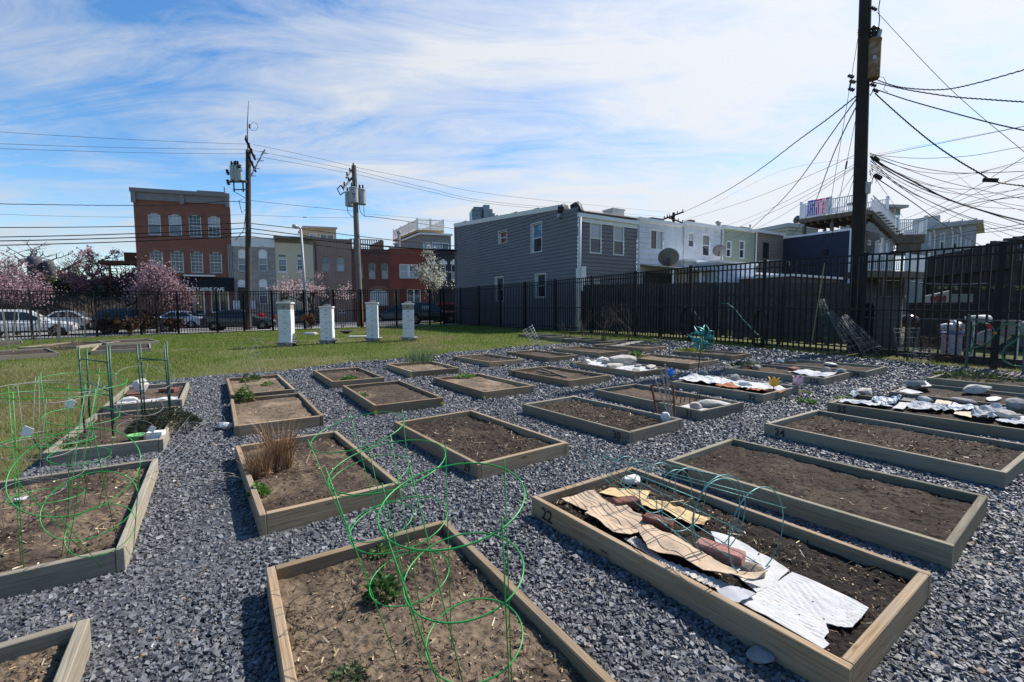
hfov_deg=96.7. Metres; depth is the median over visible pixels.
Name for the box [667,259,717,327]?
extension
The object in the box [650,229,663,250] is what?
window
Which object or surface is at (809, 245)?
navy house
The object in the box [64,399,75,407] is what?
plant tag
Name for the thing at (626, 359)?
rock
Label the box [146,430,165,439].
plastic tray
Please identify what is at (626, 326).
bare bush
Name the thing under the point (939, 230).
terrace house
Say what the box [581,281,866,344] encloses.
plank fence
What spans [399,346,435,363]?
onion plants
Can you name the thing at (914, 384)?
rock
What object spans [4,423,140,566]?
tomato cage
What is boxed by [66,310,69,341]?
wooden stake
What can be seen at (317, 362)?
ground
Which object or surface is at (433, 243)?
window
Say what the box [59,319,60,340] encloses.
wooden stake
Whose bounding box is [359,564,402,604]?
weed plant
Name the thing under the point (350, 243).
overhead wire
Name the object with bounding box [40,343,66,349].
dry stalks
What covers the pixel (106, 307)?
bare shrub
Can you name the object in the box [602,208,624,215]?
roof chimney
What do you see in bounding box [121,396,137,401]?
rock
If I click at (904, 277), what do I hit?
deck
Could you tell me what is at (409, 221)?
overhead wire
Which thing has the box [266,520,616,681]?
garden bed
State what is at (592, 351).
garden bed
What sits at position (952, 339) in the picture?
storage tub
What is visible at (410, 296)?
window
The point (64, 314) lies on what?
parked car
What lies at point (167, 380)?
plant support
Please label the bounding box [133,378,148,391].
rock
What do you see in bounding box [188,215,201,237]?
window
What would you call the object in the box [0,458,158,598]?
garden bed
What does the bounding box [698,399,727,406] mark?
rock
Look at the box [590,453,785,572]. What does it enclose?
tomato cage
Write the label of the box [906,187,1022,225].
overhead wire
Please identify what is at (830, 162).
overhead wire
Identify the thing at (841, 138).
overhead wire
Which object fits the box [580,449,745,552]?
tomato cage
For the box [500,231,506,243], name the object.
window
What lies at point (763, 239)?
row house
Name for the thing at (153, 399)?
paper strip
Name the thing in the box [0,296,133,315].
timber fence
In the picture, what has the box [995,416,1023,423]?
paper bag
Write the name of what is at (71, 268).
bare tree
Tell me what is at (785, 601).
cardboard sheet
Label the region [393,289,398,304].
door
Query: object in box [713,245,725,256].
satellite dish
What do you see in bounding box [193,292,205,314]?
shop door
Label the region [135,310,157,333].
leafy shrub
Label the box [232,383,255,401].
weed plant
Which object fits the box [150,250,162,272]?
window
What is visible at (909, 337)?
tomato cage
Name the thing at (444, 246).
window
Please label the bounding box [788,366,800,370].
rock
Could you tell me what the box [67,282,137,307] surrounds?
evergreen shrub
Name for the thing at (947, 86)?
overhead wire
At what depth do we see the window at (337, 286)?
44.75 m
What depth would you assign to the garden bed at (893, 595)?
2.17 m
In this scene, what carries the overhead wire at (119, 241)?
attached to the utility pole at (235, 173)
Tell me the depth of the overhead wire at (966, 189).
13.55 m
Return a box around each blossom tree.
[0,245,66,334]
[111,255,202,332]
[267,269,355,324]
[411,245,454,321]
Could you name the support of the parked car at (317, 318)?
on the ground at (317, 362)
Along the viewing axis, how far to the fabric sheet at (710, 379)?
7.54 m
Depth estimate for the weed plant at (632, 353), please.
11.22 m
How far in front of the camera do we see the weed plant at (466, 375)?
8.33 m
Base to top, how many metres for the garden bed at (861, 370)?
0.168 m
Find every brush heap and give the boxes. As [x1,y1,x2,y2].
[886,325,933,349]
[910,333,934,351]
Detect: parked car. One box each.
[0,309,79,335]
[47,310,91,329]
[90,308,183,333]
[160,310,204,327]
[199,309,276,330]
[276,309,319,322]
[378,305,402,320]
[402,302,454,324]
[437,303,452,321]
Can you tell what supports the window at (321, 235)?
in the roof room at (317, 233)
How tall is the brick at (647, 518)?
0.055 m
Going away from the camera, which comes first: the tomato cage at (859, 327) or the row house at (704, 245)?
the tomato cage at (859, 327)
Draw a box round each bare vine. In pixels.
[25,320,47,345]
[38,310,66,342]
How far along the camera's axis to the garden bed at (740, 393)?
6.92 m
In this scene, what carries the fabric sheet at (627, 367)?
on the garden bed at (624, 372)
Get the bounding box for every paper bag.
[839,398,893,406]
[847,388,857,396]
[871,394,901,404]
[893,402,909,408]
[901,398,915,400]
[906,400,952,410]
[935,399,951,404]
[954,411,971,417]
[970,403,1005,417]
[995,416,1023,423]
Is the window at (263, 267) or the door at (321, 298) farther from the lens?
the door at (321, 298)
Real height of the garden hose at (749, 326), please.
1.426 m
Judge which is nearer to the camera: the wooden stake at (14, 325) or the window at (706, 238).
the wooden stake at (14, 325)
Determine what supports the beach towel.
hanging from the roof deck at (814, 221)
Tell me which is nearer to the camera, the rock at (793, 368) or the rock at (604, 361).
the rock at (793, 368)
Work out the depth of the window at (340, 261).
44.60 m
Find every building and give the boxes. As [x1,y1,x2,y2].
[59,282,135,292]
[129,187,234,316]
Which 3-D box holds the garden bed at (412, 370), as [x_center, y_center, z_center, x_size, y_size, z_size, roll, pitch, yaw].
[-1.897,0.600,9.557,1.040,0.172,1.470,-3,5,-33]
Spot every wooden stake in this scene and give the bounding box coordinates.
[2,311,9,349]
[13,310,14,340]
[36,310,41,342]
[57,313,58,342]
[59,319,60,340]
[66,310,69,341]
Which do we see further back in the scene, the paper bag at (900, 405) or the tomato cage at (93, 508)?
the paper bag at (900, 405)
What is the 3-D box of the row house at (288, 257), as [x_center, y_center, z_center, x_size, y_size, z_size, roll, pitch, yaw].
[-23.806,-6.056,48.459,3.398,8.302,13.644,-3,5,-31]
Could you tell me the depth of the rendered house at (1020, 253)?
18.22 m
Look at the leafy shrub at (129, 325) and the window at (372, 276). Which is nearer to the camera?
the leafy shrub at (129, 325)
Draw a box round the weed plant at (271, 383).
[260,380,274,385]
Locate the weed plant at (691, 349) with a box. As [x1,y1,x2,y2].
[674,347,704,351]
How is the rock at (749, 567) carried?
on the garden bed at (893, 595)
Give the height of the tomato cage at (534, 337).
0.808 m
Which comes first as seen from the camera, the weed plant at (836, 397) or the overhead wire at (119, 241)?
the weed plant at (836, 397)
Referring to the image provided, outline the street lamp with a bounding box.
[292,224,308,327]
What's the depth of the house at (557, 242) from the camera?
26.41 m
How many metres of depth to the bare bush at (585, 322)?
15.78 m
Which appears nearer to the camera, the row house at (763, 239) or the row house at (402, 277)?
the row house at (763, 239)
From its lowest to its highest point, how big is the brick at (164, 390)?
0.060 m
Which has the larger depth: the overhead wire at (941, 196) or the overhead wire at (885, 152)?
the overhead wire at (885, 152)
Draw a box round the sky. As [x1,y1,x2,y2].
[0,0,1023,280]
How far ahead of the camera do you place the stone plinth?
22.75 m
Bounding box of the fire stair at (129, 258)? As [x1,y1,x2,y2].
[98,252,136,295]
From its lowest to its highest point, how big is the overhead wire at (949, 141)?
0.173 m
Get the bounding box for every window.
[148,213,161,235]
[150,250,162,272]
[168,214,182,236]
[170,251,184,272]
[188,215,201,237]
[190,252,203,273]
[208,216,220,237]
[210,252,222,273]
[210,292,229,312]
[238,258,244,271]
[258,258,267,271]
[259,287,268,304]
[278,259,287,272]
[296,259,305,272]
[320,234,333,238]
[321,256,330,272]
[335,284,345,300]
[336,257,345,272]
[368,263,375,279]
[369,289,388,305]
[381,263,388,279]
[399,264,409,278]
[407,289,413,301]
[409,264,418,279]
[414,289,420,301]
[423,242,430,247]
[432,242,440,248]
[440,264,445,279]
[442,243,448,248]
[451,264,454,279]
[497,277,502,300]
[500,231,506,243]
[533,223,540,252]
[537,274,544,296]
[589,223,601,253]
[613,226,623,255]
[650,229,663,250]
[688,232,693,247]
[702,234,709,256]
[726,241,731,256]
[739,240,744,258]
[762,242,768,258]
[894,209,900,215]
[940,233,944,250]
[953,236,957,249]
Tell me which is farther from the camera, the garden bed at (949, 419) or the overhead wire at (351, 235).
the overhead wire at (351, 235)
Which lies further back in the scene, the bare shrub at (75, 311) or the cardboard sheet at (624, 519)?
the bare shrub at (75, 311)
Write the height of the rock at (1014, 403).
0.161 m
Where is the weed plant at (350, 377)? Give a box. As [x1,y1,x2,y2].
[341,374,356,379]
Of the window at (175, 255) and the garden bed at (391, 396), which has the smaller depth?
the garden bed at (391, 396)
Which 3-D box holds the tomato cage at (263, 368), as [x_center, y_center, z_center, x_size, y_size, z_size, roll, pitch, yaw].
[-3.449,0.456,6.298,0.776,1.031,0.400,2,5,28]
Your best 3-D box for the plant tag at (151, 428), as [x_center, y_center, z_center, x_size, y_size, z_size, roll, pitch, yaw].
[-3.054,0.747,3.862,0.064,0.066,0.002,-2,5,-29]
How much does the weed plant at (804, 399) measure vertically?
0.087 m
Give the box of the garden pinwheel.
[687,325,714,370]
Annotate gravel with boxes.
[0,339,1023,681]
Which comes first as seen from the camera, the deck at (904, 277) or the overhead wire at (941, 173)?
the overhead wire at (941, 173)
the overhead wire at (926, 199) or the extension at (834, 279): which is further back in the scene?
the extension at (834, 279)
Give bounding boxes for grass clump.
[238,446,275,478]
[239,415,311,470]
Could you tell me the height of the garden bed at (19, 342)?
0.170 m
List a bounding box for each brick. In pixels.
[126,392,139,396]
[158,388,179,392]
[611,495,640,508]
[642,512,675,532]
[695,537,745,566]
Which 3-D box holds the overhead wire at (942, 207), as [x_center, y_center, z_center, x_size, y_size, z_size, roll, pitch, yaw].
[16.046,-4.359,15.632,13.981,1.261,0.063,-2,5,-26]
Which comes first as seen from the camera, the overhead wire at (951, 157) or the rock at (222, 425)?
the rock at (222, 425)
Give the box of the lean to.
[640,264,713,313]
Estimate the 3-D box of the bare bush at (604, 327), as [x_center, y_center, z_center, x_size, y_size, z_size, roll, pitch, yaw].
[3.291,-0.647,15.009,1.098,1.423,1.586,2,5,30]
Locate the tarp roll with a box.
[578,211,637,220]
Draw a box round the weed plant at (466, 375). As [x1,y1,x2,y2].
[455,373,475,377]
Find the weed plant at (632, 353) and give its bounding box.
[627,350,643,356]
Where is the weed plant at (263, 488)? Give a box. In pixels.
[246,482,271,496]
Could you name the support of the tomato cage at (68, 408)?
on the garden bed at (47, 565)
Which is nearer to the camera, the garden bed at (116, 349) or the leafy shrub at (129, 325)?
the garden bed at (116, 349)
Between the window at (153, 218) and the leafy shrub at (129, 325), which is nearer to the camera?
the leafy shrub at (129, 325)
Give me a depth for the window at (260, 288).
42.76 m
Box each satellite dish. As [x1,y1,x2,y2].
[658,248,678,266]
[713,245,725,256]
[793,215,799,223]
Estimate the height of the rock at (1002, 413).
0.117 m
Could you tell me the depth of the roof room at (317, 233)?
47.89 m
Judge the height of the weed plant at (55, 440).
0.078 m
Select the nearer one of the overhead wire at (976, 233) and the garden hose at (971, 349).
the garden hose at (971, 349)
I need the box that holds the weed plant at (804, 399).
[797,397,817,403]
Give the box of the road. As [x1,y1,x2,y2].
[1,321,442,338]
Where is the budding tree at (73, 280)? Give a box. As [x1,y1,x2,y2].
[54,244,138,296]
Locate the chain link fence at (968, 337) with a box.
[864,313,1023,373]
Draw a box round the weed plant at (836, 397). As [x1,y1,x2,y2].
[831,395,855,399]
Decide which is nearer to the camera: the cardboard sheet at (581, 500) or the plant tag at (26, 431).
the plant tag at (26, 431)
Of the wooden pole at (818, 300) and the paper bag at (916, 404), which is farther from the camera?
the wooden pole at (818, 300)
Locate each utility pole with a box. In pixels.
[225,101,267,329]
[337,163,366,326]
[664,209,683,222]
[847,0,887,351]
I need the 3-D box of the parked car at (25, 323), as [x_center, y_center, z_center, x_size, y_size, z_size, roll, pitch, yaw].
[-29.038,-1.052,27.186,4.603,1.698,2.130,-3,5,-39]
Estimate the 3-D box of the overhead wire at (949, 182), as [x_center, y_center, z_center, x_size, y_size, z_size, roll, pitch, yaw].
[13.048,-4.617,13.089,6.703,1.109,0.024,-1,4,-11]
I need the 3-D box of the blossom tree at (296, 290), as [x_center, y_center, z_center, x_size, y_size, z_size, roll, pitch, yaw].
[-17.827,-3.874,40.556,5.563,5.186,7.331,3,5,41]
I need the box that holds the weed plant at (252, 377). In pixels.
[239,373,261,381]
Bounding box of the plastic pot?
[127,432,145,440]
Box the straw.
[225,447,339,481]
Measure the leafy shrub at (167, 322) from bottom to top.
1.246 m
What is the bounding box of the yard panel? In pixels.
[925,291,972,302]
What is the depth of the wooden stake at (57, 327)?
17.30 m
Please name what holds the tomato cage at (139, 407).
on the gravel
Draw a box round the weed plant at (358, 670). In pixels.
[327,660,371,681]
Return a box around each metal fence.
[0,289,441,339]
[442,241,1023,369]
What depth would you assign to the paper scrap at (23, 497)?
3.00 m
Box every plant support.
[77,343,113,435]
[136,341,170,416]
[650,384,675,416]
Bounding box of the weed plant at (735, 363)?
[728,360,761,366]
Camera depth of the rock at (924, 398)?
5.95 m
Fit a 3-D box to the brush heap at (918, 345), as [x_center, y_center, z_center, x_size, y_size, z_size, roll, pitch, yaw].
[10.759,0.063,11.962,0.631,0.670,0.640,3,5,36]
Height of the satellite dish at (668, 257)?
1.013 m
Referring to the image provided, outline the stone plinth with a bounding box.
[303,332,317,334]
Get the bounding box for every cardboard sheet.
[561,490,641,515]
[585,503,654,534]
[599,487,649,499]
[637,525,767,578]
[641,499,710,524]
[711,531,788,592]
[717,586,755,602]
[740,572,868,648]
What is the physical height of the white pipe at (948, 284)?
0.430 m
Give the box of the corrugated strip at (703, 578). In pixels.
[624,536,738,589]
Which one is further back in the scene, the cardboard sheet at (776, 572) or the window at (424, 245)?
the window at (424, 245)
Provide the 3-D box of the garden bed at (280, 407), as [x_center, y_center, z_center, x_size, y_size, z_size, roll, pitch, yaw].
[-3.013,0.907,5.742,0.884,0.170,1.760,-3,5,-33]
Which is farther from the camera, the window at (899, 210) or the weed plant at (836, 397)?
the window at (899, 210)
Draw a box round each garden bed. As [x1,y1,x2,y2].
[0,340,22,345]
[0,348,59,360]
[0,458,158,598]
[0,618,91,681]
[18,341,118,349]
[42,406,178,466]
[91,343,150,354]
[97,338,158,344]
[102,382,188,412]
[226,374,294,398]
[230,392,323,436]
[235,431,400,535]
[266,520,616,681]
[313,367,383,388]
[342,380,443,415]
[386,361,458,377]
[394,410,568,479]
[433,373,533,399]
[453,354,524,366]
[506,350,577,361]
[509,366,609,386]
[518,333,552,337]
[523,396,681,443]
[530,334,564,339]
[532,467,931,681]
[547,336,582,341]
[551,346,628,357]
[564,338,600,343]
[570,360,667,377]
[585,339,622,343]
[593,343,666,351]
[594,384,743,421]
[607,339,650,343]
[635,354,717,369]
[665,438,987,569]
[671,375,798,402]
[673,349,749,360]
[725,364,849,384]
[764,410,1023,487]
[770,359,886,377]
[827,394,1023,440]
[889,385,1023,414]
[926,373,1023,393]
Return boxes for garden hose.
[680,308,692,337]
[723,303,782,349]
[752,309,767,347]
[962,322,1021,366]
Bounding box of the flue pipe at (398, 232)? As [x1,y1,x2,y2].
[397,230,400,246]
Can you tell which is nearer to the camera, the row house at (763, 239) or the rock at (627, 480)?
the rock at (627, 480)
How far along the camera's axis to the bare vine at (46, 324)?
20.69 m
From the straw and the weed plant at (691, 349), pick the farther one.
the weed plant at (691, 349)
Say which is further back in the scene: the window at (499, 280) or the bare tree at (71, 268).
the bare tree at (71, 268)
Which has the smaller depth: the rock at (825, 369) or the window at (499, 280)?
the rock at (825, 369)
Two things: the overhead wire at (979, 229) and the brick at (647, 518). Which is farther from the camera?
the overhead wire at (979, 229)
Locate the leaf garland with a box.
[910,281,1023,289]
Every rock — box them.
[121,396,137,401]
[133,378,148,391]
[216,422,232,429]
[596,357,607,361]
[601,359,609,363]
[606,363,622,367]
[609,355,636,364]
[621,474,639,484]
[645,364,655,368]
[661,412,669,421]
[689,402,701,408]
[697,370,707,374]
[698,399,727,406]
[730,374,739,380]
[739,381,752,387]
[739,562,765,577]
[746,645,775,663]
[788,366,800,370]
[821,367,830,371]
[823,362,837,365]
[835,368,845,373]
[857,388,871,395]
[906,380,926,388]
[918,396,932,401]
[949,397,977,404]
[962,384,991,394]
[986,396,1001,401]
[995,409,1020,419]
[1005,398,1023,409]
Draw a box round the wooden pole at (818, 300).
[812,263,824,340]
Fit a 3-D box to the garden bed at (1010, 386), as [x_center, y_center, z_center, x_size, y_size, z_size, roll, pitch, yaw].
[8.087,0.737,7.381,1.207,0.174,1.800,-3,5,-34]
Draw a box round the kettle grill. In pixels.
[901,315,919,350]
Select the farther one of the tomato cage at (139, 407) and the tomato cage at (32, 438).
the tomato cage at (139, 407)
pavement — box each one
[0,324,462,340]
[80,320,432,329]
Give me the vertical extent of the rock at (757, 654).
0.040 m
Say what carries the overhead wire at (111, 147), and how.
attached to the utility pole at (235, 173)
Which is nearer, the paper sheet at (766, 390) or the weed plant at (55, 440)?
the weed plant at (55, 440)
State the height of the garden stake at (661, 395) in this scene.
0.462 m
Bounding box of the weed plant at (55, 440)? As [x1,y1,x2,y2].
[39,436,90,449]
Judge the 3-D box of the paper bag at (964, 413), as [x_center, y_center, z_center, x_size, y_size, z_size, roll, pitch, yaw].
[5.246,0.842,5.290,0.409,0.008,0.153,-4,5,-42]
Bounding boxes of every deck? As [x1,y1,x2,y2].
[350,238,383,248]
[799,194,889,233]
[845,243,929,314]
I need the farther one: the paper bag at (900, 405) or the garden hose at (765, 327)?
the garden hose at (765, 327)
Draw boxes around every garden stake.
[655,379,667,411]
[660,368,670,415]
[664,364,672,416]
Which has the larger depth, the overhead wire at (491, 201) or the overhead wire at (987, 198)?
the overhead wire at (491, 201)
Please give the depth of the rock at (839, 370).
8.51 m
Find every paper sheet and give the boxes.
[715,382,739,387]
[746,388,785,392]
[898,389,922,393]
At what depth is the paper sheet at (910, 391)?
6.69 m
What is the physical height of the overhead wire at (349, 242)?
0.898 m
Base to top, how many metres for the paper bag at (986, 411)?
0.088 m
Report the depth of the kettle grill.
12.85 m
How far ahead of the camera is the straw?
3.65 m
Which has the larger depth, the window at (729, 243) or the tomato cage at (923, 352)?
the window at (729, 243)
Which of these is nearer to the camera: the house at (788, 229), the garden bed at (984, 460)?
the garden bed at (984, 460)
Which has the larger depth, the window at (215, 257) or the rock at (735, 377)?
the window at (215, 257)
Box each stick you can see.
[524,373,555,375]
[541,368,566,377]
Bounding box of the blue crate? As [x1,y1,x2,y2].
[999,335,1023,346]
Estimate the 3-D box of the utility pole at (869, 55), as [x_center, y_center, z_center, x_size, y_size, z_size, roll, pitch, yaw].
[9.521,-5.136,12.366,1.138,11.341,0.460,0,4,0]
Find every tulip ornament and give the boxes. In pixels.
[667,368,674,379]
[768,377,779,389]
[792,375,803,385]
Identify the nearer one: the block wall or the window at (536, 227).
the block wall
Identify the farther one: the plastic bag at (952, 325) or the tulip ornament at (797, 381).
the plastic bag at (952, 325)
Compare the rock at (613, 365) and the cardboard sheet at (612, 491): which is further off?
the rock at (613, 365)
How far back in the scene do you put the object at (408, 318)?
16.57 m
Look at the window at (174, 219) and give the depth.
40.30 m
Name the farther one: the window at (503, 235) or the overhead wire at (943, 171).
the window at (503, 235)
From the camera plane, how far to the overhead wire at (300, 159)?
30.91 m
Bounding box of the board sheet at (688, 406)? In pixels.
[682,401,731,409]
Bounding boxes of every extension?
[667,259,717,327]
[695,260,757,325]
[739,274,842,282]
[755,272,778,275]
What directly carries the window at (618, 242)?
in the house at (557, 242)
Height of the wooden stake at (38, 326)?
1.418 m
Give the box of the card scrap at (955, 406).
[948,402,973,410]
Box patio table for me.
[970,320,1023,358]
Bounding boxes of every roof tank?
[26,256,42,286]
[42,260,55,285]
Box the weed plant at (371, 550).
[367,543,390,558]
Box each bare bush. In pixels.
[558,324,577,336]
[575,309,595,339]
[599,302,623,340]
[613,305,643,341]
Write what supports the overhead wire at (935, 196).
attached to the utility pole at (869, 55)
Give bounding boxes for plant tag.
[20,426,33,437]
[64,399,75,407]
[148,426,156,432]
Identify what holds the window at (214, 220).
in the cafe building at (206, 264)
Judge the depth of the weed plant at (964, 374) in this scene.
7.93 m
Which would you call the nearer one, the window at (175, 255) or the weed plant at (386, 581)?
the weed plant at (386, 581)
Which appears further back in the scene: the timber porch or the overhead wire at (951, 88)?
the timber porch
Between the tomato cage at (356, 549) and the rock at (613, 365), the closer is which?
the tomato cage at (356, 549)
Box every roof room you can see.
[298,226,336,238]
[393,218,452,248]
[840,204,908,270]
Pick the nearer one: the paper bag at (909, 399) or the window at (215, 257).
the paper bag at (909, 399)
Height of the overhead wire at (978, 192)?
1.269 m
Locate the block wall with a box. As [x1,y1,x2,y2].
[872,295,905,352]
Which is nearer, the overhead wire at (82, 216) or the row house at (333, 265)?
the overhead wire at (82, 216)
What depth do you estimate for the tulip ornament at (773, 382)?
6.71 m
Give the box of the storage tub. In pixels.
[940,332,963,354]
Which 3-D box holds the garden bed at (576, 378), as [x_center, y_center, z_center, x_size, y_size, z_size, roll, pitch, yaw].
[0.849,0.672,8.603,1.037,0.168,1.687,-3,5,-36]
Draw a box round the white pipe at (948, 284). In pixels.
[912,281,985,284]
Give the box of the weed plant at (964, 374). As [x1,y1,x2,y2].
[932,369,1023,382]
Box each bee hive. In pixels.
[275,302,298,346]
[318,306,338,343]
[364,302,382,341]
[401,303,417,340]
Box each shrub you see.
[30,272,116,296]
[43,296,121,325]
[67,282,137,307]
[81,300,135,320]
[91,313,121,334]
[114,315,142,335]
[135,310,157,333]
[161,316,185,332]
[300,312,318,328]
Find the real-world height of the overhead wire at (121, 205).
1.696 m
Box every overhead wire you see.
[0,148,216,153]
[0,201,244,205]
[0,223,239,227]
[0,228,244,237]
[0,232,244,240]
[0,236,244,245]
[5,214,244,216]
[7,132,230,143]
[16,144,175,148]
[251,200,349,210]
[251,223,452,245]
[251,228,455,250]
[251,232,455,251]
[251,236,455,254]
[253,150,347,169]
[258,215,352,217]
[356,167,669,212]
[357,174,663,218]
[359,171,661,216]
[368,216,453,228]
[682,155,854,220]
[685,95,856,211]
[722,167,852,234]
[723,165,852,226]
[724,126,1021,198]
[727,168,853,240]
[751,98,856,228]
[792,106,855,234]
[824,39,857,240]
[830,123,854,243]
[869,163,1023,209]
[870,153,1023,172]
[870,154,1021,198]
[870,160,1023,229]
[870,161,1023,194]
[871,81,1023,102]
[871,147,1020,157]
[871,159,994,233]
[871,168,1023,239]
[872,166,1022,232]
[875,69,1023,90]
[875,93,1023,186]
[877,12,1023,151]
[877,89,1023,130]
[877,162,1023,224]
[878,126,1023,155]
[878,162,1023,221]
[879,180,979,244]
[881,160,1019,173]
[900,173,1023,206]
[902,196,1023,229]
[903,157,1023,219]
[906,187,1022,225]
[913,193,1022,237]
[915,178,1023,189]
[916,163,1023,190]
[922,175,1022,217]
[927,227,1023,241]
[934,224,1021,237]
[955,173,1022,210]
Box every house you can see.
[231,236,276,317]
[273,236,314,322]
[313,238,352,321]
[351,248,390,321]
[387,247,428,320]
[428,248,454,303]
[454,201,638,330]
[637,217,684,283]
[637,221,722,260]
[663,225,756,262]
[682,229,785,273]
[720,223,817,261]
[782,228,879,302]
[905,215,984,314]
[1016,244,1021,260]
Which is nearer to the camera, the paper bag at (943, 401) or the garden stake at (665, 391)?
the garden stake at (665, 391)
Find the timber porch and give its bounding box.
[925,240,1023,303]
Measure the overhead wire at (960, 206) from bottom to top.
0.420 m
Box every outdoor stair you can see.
[869,195,903,241]
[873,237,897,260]
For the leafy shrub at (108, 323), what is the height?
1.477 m
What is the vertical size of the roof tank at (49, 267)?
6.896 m
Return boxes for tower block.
[469,205,494,220]
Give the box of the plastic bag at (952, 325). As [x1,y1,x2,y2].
[943,323,955,332]
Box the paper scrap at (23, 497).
[14,496,27,500]
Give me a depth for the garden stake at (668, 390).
5.14 m
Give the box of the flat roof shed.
[986,235,1023,244]
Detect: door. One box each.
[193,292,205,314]
[238,287,244,309]
[280,285,287,309]
[320,284,328,305]
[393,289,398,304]
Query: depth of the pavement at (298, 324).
43.05 m
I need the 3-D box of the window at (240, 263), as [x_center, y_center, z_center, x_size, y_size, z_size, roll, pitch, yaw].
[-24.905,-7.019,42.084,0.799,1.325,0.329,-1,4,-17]
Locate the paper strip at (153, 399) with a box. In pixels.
[117,396,177,403]
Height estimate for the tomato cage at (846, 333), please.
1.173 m
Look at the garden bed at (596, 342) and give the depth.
14.93 m
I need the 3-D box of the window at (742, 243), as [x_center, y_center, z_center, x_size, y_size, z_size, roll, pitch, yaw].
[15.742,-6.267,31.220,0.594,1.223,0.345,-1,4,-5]
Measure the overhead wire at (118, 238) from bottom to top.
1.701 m
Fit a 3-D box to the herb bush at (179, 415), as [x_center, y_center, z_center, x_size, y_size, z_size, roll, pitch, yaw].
[-3.771,0.807,4.951,0.730,0.248,0.710,0,4,0]
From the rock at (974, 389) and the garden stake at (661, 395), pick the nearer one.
the garden stake at (661, 395)
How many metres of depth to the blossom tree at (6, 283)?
28.12 m
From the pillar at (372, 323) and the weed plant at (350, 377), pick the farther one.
the pillar at (372, 323)
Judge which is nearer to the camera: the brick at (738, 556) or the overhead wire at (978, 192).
the brick at (738, 556)
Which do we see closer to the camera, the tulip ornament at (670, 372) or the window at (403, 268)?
the tulip ornament at (670, 372)
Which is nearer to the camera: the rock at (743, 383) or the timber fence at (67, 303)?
the rock at (743, 383)
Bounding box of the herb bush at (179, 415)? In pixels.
[125,403,203,434]
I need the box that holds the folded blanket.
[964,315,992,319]
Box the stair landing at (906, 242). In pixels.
[893,215,927,254]
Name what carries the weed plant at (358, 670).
on the garden bed at (325, 619)
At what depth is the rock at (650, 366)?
9.08 m
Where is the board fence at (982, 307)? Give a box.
[906,302,1023,351]
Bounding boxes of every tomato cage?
[0,377,90,546]
[0,384,104,567]
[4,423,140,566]
[13,376,104,522]
[37,368,127,517]
[115,364,175,461]
[149,408,225,473]
[240,338,289,401]
[307,409,418,590]
[325,434,451,674]
[377,458,525,681]
[523,325,543,352]
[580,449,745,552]
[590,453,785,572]
[819,299,844,353]
[828,311,868,354]
[843,314,885,357]
[893,327,919,356]
[909,346,937,362]
[921,333,950,362]
[937,322,966,360]
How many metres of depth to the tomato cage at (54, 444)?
2.72 m
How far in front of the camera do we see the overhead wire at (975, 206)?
14.29 m
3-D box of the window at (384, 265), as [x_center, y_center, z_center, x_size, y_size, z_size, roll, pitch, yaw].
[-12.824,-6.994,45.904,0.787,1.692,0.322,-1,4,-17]
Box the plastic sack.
[977,329,1010,346]
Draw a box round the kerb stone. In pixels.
[878,349,1021,368]
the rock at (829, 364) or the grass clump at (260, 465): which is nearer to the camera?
the grass clump at (260, 465)
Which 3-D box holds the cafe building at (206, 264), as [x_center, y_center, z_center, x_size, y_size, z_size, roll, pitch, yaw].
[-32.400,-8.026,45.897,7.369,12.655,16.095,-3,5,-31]
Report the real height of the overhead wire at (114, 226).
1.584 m
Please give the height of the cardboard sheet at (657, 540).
0.046 m
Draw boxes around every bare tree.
[0,239,100,295]
[20,255,130,280]
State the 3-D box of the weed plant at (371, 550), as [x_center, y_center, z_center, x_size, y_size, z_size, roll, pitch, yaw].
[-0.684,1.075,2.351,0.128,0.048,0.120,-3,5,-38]
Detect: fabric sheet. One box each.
[582,360,656,370]
[679,373,785,389]
[788,369,836,376]
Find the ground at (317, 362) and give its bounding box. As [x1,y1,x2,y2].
[0,322,1022,480]
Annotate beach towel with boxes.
[807,197,828,215]
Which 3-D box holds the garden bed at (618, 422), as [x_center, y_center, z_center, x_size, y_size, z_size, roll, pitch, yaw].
[1.004,0.912,5.426,0.909,0.173,1.699,-3,5,-37]

